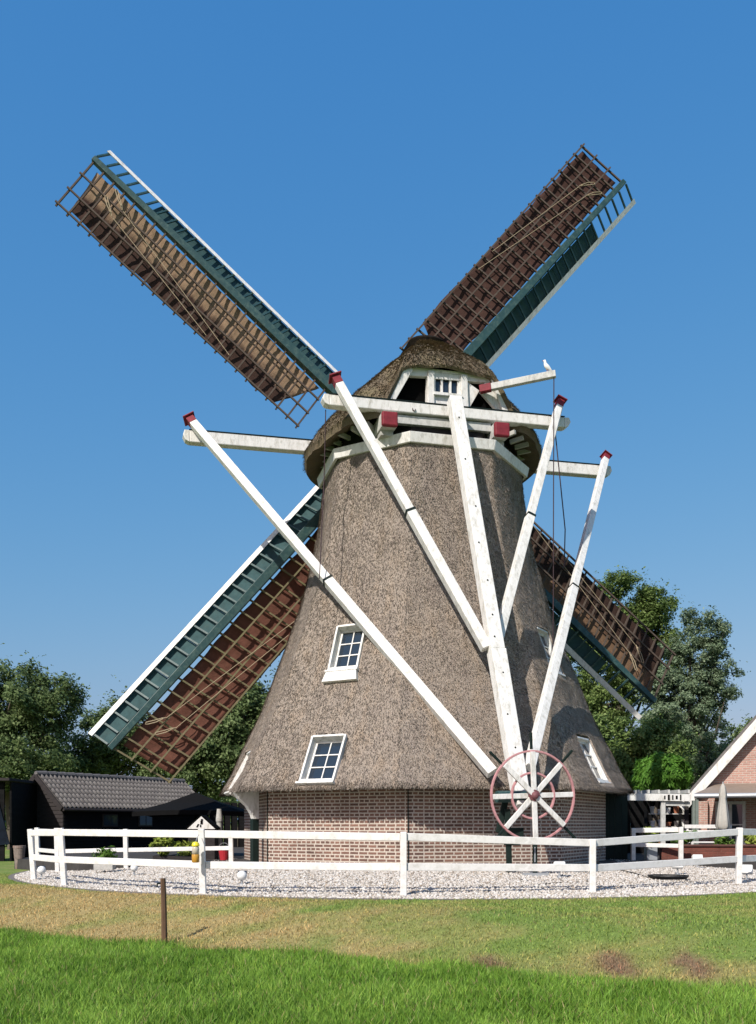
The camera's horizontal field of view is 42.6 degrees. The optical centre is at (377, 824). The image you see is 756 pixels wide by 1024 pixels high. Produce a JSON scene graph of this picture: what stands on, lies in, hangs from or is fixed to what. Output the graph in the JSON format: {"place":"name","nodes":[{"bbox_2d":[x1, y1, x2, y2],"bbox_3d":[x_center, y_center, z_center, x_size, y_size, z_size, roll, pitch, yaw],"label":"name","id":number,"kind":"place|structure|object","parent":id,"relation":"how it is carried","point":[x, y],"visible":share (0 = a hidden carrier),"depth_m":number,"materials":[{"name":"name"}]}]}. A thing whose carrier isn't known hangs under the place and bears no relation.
{"place":"outdoors","nodes":[
{"label":"outdoors","id":0,"kind":"place"},
{"bbox_2d":[0,923,755,1023],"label":"lawn grass","id":1,"kind":"structure","parent":0,"point":[94,988],"depth_m":9.04,"materials":[{"name":"green plant"}]},
{"bbox_2d":[0,826,755,1022],"bbox_3d":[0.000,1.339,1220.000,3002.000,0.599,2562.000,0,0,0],"label":"ground","id":2,"kind":"structure","parent":0,"point":[7,865],"depth_m":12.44,"materials":[{"name":"green plant"}]},
{"bbox_2d":[0,778,37,860],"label":"outbuilding","id":3,"kind":"structure","parent":2,"relation":"on","point":[23,806],"depth_m":31.61,"materials":[{"name":"black wood"}]},
{"bbox_2d":[13,845,25,868],"bbox_3d":[-9.469,0.860,25.600,0.324,0.620,0.319,0,0,0],"label":"pot","id":4,"kind":"object","parent":2,"relation":"on","point":[19,851],"visible":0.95,"depth_m":25.49,"materials":[{"name":"beige ceramic"}]},
{"bbox_2d":[0,643,92,849],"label":"tree","id":5,"kind":"object","parent":2,"relation":"on","point":[29,704],"visible":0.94,"depth_m":45.31,"materials":[{"name":"green plant"}]},
{"bbox_2d":[28,675,169,779],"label":"tree","id":6,"kind":"object","parent":2,"relation":"on","point":[100,756],"visible":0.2,"depth_m":49.23,"materials":[{"name":"green plant"}]},
{"bbox_2d":[8,771,199,854],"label":"shed","id":7,"kind":"structure","parent":2,"relation":"on","point":[69,800],"depth_m":34.31,"materials":[{"name":"black wood"}]},
{"bbox_2d":[102,814,117,826],"bbox_3d":[-9.464,-0.155,34.291,0.050,0.450,0.700,0,0,32],"label":"window","id":8,"kind":"structure","parent":7,"relation":"in","point":[108,820],"depth_m":34.26,"materials":[{"name":"black glass"}]},
{"bbox_2d":[138,816,152,826],"bbox_3d":[-8.567,-0.155,35.735,0.050,0.450,0.700,0,0,32],"label":"window","id":9,"kind":"structure","parent":7,"relation":"in","point":[143,821],"depth_m":35.70,"materials":[{"name":"blue glass"}]},
{"bbox_2d":[5,787,240,846],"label":"hedge","id":10,"kind":"object","parent":2,"relation":"on","point":[233,799],"visible":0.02,"depth_m":50.38,"materials":[{"name":"green plant"}]},
{"bbox_2d":[34,828,233,871],"bbox_3d":[-6.385,0.747,23.671,5.850,1.345,1.275,0,0,21],"label":"fence","id":11,"kind":"object","parent":2,"relation":"on","point":[125,850],"visible":0.51,"depth_m":23.26,"materials":[{"name":"white paint"}]},
{"bbox_2d":[156,878,166,940],"bbox_3d":[-2.891,1.310,12.985,0.145,1.189,0.088,0,0,-27],"label":"wooden stake","id":12,"kind":"object","parent":2,"relation":"on","point":[162,883],"visible":0.72,"depth_m":12.97,"materials":[{"name":"brown wood"}]},
{"bbox_2d":[148,661,279,846],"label":"tree","id":13,"kind":"object","parent":2,"relation":"on","point":[210,764],"visible":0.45,"depth_m":43.06,"materials":[{"name":"green plant"}]},
{"bbox_2d":[8,870,755,899],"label":"kerb edging","id":14,"kind":"object","parent":2,"relation":"on","point":[11,876],"visible":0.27,"depth_m":15.64,"materials":[{"name":"grey concrete"}]},
{"bbox_2d":[14,858,755,898],"bbox_3d":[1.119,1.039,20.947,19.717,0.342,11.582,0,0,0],"label":"gravel","id":15,"kind":"structure","parent":2,"relation":"on","point":[180,878],"depth_m":17.93,"materials":[{"name":"white gravel"}]},
{"bbox_2d":[37,866,45,876],"bbox_3d":[-7.356,1.048,21.200,0.183,0.290,0.179,0,0,-26],"label":"garden spotlight","id":16,"kind":"object","parent":15,"relation":"on","point":[41,870],"visible":0.91,"depth_m":21.14,"materials":[{"name":"white plastic"}]},
{"bbox_2d":[91,845,117,869],"bbox_3d":[-6.213,0.742,21.969,0.609,0.556,0.473,0,0,0],"label":"planter","id":17,"kind":"object","parent":15,"relation":"on","point":[106,853],"visible":0.7,"depth_m":21.89,"materials":[{"name":"stone"}]},
{"bbox_2d":[130,866,137,874],"bbox_3d":[-5.157,0.970,20.501,0.163,0.285,0.158,0,0,0],"label":"garden spotlight","id":18,"kind":"object","parent":15,"relation":"on","point":[133,868],"visible":0.67,"depth_m":20.45,"materials":[{"name":"white plastic"}]},
{"bbox_2d":[237,871,246,884],"bbox_3d":[-2.498,0.990,17.800,0.183,0.290,0.179,0,0,0],"label":"garden spotlight","id":19,"kind":"object","parent":15,"relation":"on","point":[241,875],"visible":0.94,"depth_m":17.74,"materials":[{"name":"white plastic"}]},
{"bbox_2d":[67,882,560,889],"bbox_3d":[-1.479,1.105,17.627,9.810,0.117,1.732,0,0,7],"label":"lamp cable","id":20,"kind":"object","parent":15,"relation":"on","point":[356,889],"visible":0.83,"depth_m":17.05,"materials":[{"name":"black rubber"}]},
{"bbox_2d":[553,861,564,877],"bbox_3d":[3.480,0.876,18.604,0.221,0.343,0.165,0,0,-6],"label":"garden spotlight","id":21,"kind":"object","parent":15,"relation":"on","point":[559,862],"visible":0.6,"depth_m":18.57,"materials":[{"name":"white plastic"}]},
{"bbox_2d":[597,846,688,879],"bbox_3d":[5.282,0.757,20.023,0.787,0.598,3.189,0,0,-18],"label":"garden hose","id":22,"kind":"object","parent":15,"relation":"on","point":[668,876],"visible":0.97,"depth_m":18.76,"materials":[{"name":"black rubber"}]},
{"bbox_2d":[672,866,682,873],"bbox_3d":[6.180,0.897,20.004,0.221,0.343,0.165,0,0,11],"label":"garden spotlight","id":23,"kind":"object","parent":15,"relation":"on","point":[678,867],"visible":0.41,"depth_m":19.97,"materials":[{"name":"white plastic"}]},
{"bbox_2d":[691,855,702,867],"bbox_3d":[7.445,0.869,22.604,0.234,0.349,0.174,0,0,0],"label":"garden spotlight","id":24,"kind":"object","parent":15,"relation":"on","point":[696,856],"visible":0.41,"depth_m":22.55,"materials":[{"name":"white plastic"}]},
{"bbox_2d":[742,865,752,879],"bbox_3d":[7.414,0.978,19.504,0.234,0.349,0.174,0,0,23],"label":"garden spotlight","id":25,"kind":"object","parent":15,"relation":"on","point":[747,870],"visible":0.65,"depth_m":19.45,"materials":[{"name":"white plastic"}]},
{"bbox_2d":[27,828,755,895],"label":"fence","id":26,"kind":"object","parent":2,"relation":"on","point":[403,866],"visible":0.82,"depth_m":16.35,"materials":[{"name":"white paint"}]},
{"bbox_2d":[192,835,199,862],"bbox_3d":[-3.010,0.393,16.038,0.132,0.465,0.208,0,0,0],"label":"wasp trap","id":27,"kind":"object","parent":26,"relation":"hanging from","point":[195,851],"visible":1,"depth_m":15.95,"materials":[{"name":"plastic"}]},
{"bbox_2d":[218,779,688,822],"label":"woodland","id":28,"kind":"object","parent":2,"relation":"on","point":[239,801],"depth_m":116.29,"materials":[{"name":"green plant"}]},
{"bbox_2d":[558,563,688,739],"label":"tree","id":29,"kind":"object","parent":2,"relation":"on","point":[649,609],"visible":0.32,"depth_m":49.35,"materials":[{"name":"green plant"}]},
{"bbox_2d":[590,703,703,789],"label":"tree","id":30,"kind":"object","parent":2,"relation":"on","point":[651,737],"visible":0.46,"depth_m":41.27,"materials":[{"name":"green plant"}]},
{"bbox_2d":[630,750,695,852],"bbox_3d":[8.954,-0.488,30.484,2.053,3.816,2.024,0,0,0],"label":"tree","id":31,"kind":"object","parent":2,"relation":"on","point":[660,770],"visible":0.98,"depth_m":30.00,"materials":[{"name":"green plant"}]},
{"bbox_2d":[634,601,750,789],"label":"tree","id":32,"kind":"object","parent":2,"relation":"on","point":[710,679],"visible":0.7,"depth_m":45.56,"materials":[{"name":"green plant"}]},
{"bbox_2d":[679,715,755,843],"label":"brick house","id":33,"kind":"structure","parent":2,"relation":"on","point":[734,762],"depth_m":28.45,"materials":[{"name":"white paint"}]},
{"bbox_2d":[715,801,745,843],"bbox_3d":[10.369,0.090,28.527,0.837,1.560,0.071,0,0,23],"label":"window","id":34,"kind":"structure","parent":33,"relation":"in","point":[737,809],"depth_m":28.48,"materials":[{"name":"glass"}]},
{"bbox_2d":[710,713,752,757],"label":"tree","id":35,"kind":"object","parent":2,"relation":"on","point":[737,731],"visible":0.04,"depth_m":51.89,"materials":[{"name":"green plant"}]},
{"bbox_2d":[0,0,755,822],"label":"sky","id":36,"kind":"structure","parent":0,"point":[351,162],"materials":[{"name":"blue"}]},
{"bbox_2d":[14,847,755,870],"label":"terrace paving","id":37,"kind":"structure","parent":0,"point":[24,863],"depth_m":25.08,"materials":[{"name":"grey stone"}]},
{"bbox_2d":[149,837,197,860],"bbox_3d":[-4.999,0.571,23.853,1.269,0.658,0.567,0,0,0],"label":"planter","id":38,"kind":"object","parent":37,"relation":"on","point":[166,842],"visible":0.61,"depth_m":23.76,"materials":[{"name":"plant"}]},
{"bbox_2d":[132,788,243,819],"bbox_3d":[-5.361,-0.083,28.500,3.198,1.966,2.282,0,0,0],"label":"parasol","id":39,"kind":"object","parent":37,"relation":"on","point":[195,804],"visible":0.78,"depth_m":27.57,"materials":[{"name":"black fabric"}]},
{"bbox_2d":[186,815,220,859],"bbox_3d":[-4.557,0.322,25.293,0.823,1.156,0.634,0,0,0],"label":"hutch","id":40,"kind":"object","parent":37,"relation":"on","point":[200,821],"visible":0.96,"depth_m":25.00,"materials":[{"name":"white paint"}]},
{"bbox_2d":[216,809,222,858],"bbox_3d":[-4.225,0.240,25.800,0.200,1.320,0.195,0,0,0],"label":"parasol","id":41,"kind":"object","parent":37,"relation":"on","point":[219,819],"visible":0.66,"depth_m":25.74,"materials":[{"name":"beige fabric"}]},
{"bbox_2d":[219,843,228,859],"bbox_3d":[-3.908,0.677,24.600,0.301,0.441,0.300,0,0,0],"label":"bucket","id":42,"kind":"object","parent":37,"relation":"on","point":[223,854],"visible":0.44,"depth_m":24.50,"materials":[{"name":"red plastic"}]},
{"bbox_2d":[207,802,243,846],"bbox_3d":[-5.908,0.120,38.859,5.152,2.040,0.150,0,0,-20],"label":"board fence","id":43,"kind":"object","parent":37,"relation":"on","point":[233,824],"visible":0.09,"depth_m":38.88,"materials":[{"name":"black wood"}]},
{"bbox_2d":[55,143,675,875],"bbox_3d":[0.394,-9.964,27.388,14.622,22.469,13.605,0,0,31],"label":"windmill","id":44,"kind":"object","parent":37,"relation":"on","point":[425,605],"visible":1,"depth_m":22.78,"materials":[{"name":"brown plant"}]},
{"bbox_2d":[224,751,249,797],"bbox_3d":[-3.231,-1.200,23.100,0.794,1.095,0.960,0,0,-14],"label":"window","id":45,"kind":"structure","parent":44,"relation":"in","point":[241,768],"depth_m":23.45,"materials":[{"name":"white paint"}]},
{"bbox_2d":[295,734,348,789],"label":"window","id":46,"kind":"structure","parent":44,"relation":"in","point":[325,753],"depth_m":20.98,"materials":[{"name":"white paint"}]},
{"bbox_2d":[322,623,366,683],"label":"window","id":47,"kind":"structure","parent":44,"relation":"in","point":[344,661],"depth_m":21.95,"materials":[{"name":"white paint"}]},
{"bbox_2d":[543,360,551,370],"bbox_3d":[4.000,-10.818,22.877,0.261,0.306,0.110,0,0,0],"label":"bird","id":48,"kind":"object","parent":44,"relation":"on","point":[547,367],"visible":1,"depth_m":22.85},
{"bbox_2d":[537,627,565,676],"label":"window","id":49,"kind":"structure","parent":44,"relation":"in","point":[543,634],"depth_m":23.35,"materials":[{"name":"white paint"}]},
{"bbox_2d":[577,736,610,782],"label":"window","id":50,"kind":"structure","parent":44,"relation":"in","point":[592,759],"depth_m":22.63,"materials":[{"name":"white paint"}]},
{"bbox_2d":[606,794,627,858],"bbox_3d":[6.146,0.070,25.216,0.675,1.750,0.078,0,0,0],"label":"door","id":51,"kind":"structure","parent":44,"relation":"in","point":[616,805],"depth_m":25.18,"materials":[{"name":"wood"}]},
{"bbox_2d":[642,826,659,859],"bbox_3d":[6.951,0.464,24.789,0.515,0.871,0.543,0,0,0],"label":"planter","id":52,"kind":"object","parent":37,"relation":"on","point":[650,853],"visible":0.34,"depth_m":24.65,"materials":[{"name":"white plant"}]},
{"bbox_2d":[631,827,682,859],"bbox_3d":[7.017,0.653,24.400,1.284,1.184,0.126,0,0,20],"label":"fence","id":53,"kind":"object","parent":37,"relation":"on","point":[679,845],"visible":0.78,"depth_m":24.38,"materials":[{"name":"white paint"}]},
{"bbox_2d":[628,790,694,852],"bbox_3d":[9.413,-0.046,29.007,4.891,1.893,3.116,0,0,0],"label":"pergola","id":54,"kind":"object","parent":37,"relation":"on","point":[639,802],"visible":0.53,"depth_m":28.03,"materials":[{"name":"white paint"}]},
{"bbox_2d":[644,810,691,843],"bbox_3d":[8.886,0.220,29.700,1.379,1.360,0.300,0,0,0],"label":"plant rack","id":55,"kind":"object","parent":37,"relation":"on","point":[646,818],"visible":0.37,"depth_m":29.55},
{"bbox_2d":[650,806,654,812],"bbox_3d":[8.391,-0.453,29.680,0.154,0.210,0.150,0,0,0],"label":"flower pot","id":56,"kind":"object","parent":55,"relation":"on","point":[652,809],"visible":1,"depth_m":29.63,"materials":[{"name":"stone"}]},
{"bbox_2d":[673,806,679,812],"bbox_3d":[9.133,-0.453,29.680,0.198,0.210,0.193,0,0,0],"label":"flower pot","id":57,"kind":"object","parent":55,"relation":"on","point":[676,809],"visible":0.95,"depth_m":29.61,"materials":[{"name":"ceramic"}]},
{"bbox_2d":[659,844,755,859],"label":"planter wall","id":58,"kind":"structure","parent":37,"relation":"on","point":[710,850],"depth_m":24.89,"materials":[{"name":"brick"}]},
{"bbox_2d":[670,829,696,843],"bbox_3d":[7.985,0.372,25.249,0.720,0.508,0.485,0,0,0],"label":"shrub","id":59,"kind":"object","parent":58,"relation":"on","point":[686,841],"visible":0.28,"depth_m":25.19,"materials":[{"name":"green plant"}]},
{"bbox_2d":[714,836,735,843],"bbox_3d":[9.020,0.377,25.255,0.692,0.504,0.470,0,0,0],"label":"shrub","id":60,"kind":"object","parent":58,"relation":"on","point":[724,840],"visible":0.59,"depth_m":25.19,"materials":[{"name":"green plant"}]},
{"bbox_2d":[743,835,755,843],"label":"shrub","id":61,"kind":"object","parent":58,"relation":"on","point":[750,839],"visible":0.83,"depth_m":25.14,"materials":[{"name":"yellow plant"}]},
{"bbox_2d":[685,825,731,843],"bbox_3d":[9.126,0.450,26.625,1.296,0.900,0.470,0,0,0],"label":"bench","id":62,"kind":"object","parent":37,"relation":"on","point":[687,827],"visible":0.3,"depth_m":26.79,"materials":[{"name":"white paint"}]},
{"bbox_2d":[715,782,730,829],"bbox_3d":[9.321,-0.129,26.200,0.500,2.058,0.487,0,0,0],"label":"folded parasol","id":63,"kind":"object","parent":37,"relation":"on","point":[722,820],"visible":0.84,"depth_m":26.12,"materials":[{"name":"grey fabric"}]},
{"bbox_2d":[694,783,755,843],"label":"canopy","id":64,"kind":"object","parent":37,"relation":"on","point":[747,790],"visible":0.72,"depth_m":27.46,"materials":[{"name":"beige fabric"}]}
]}

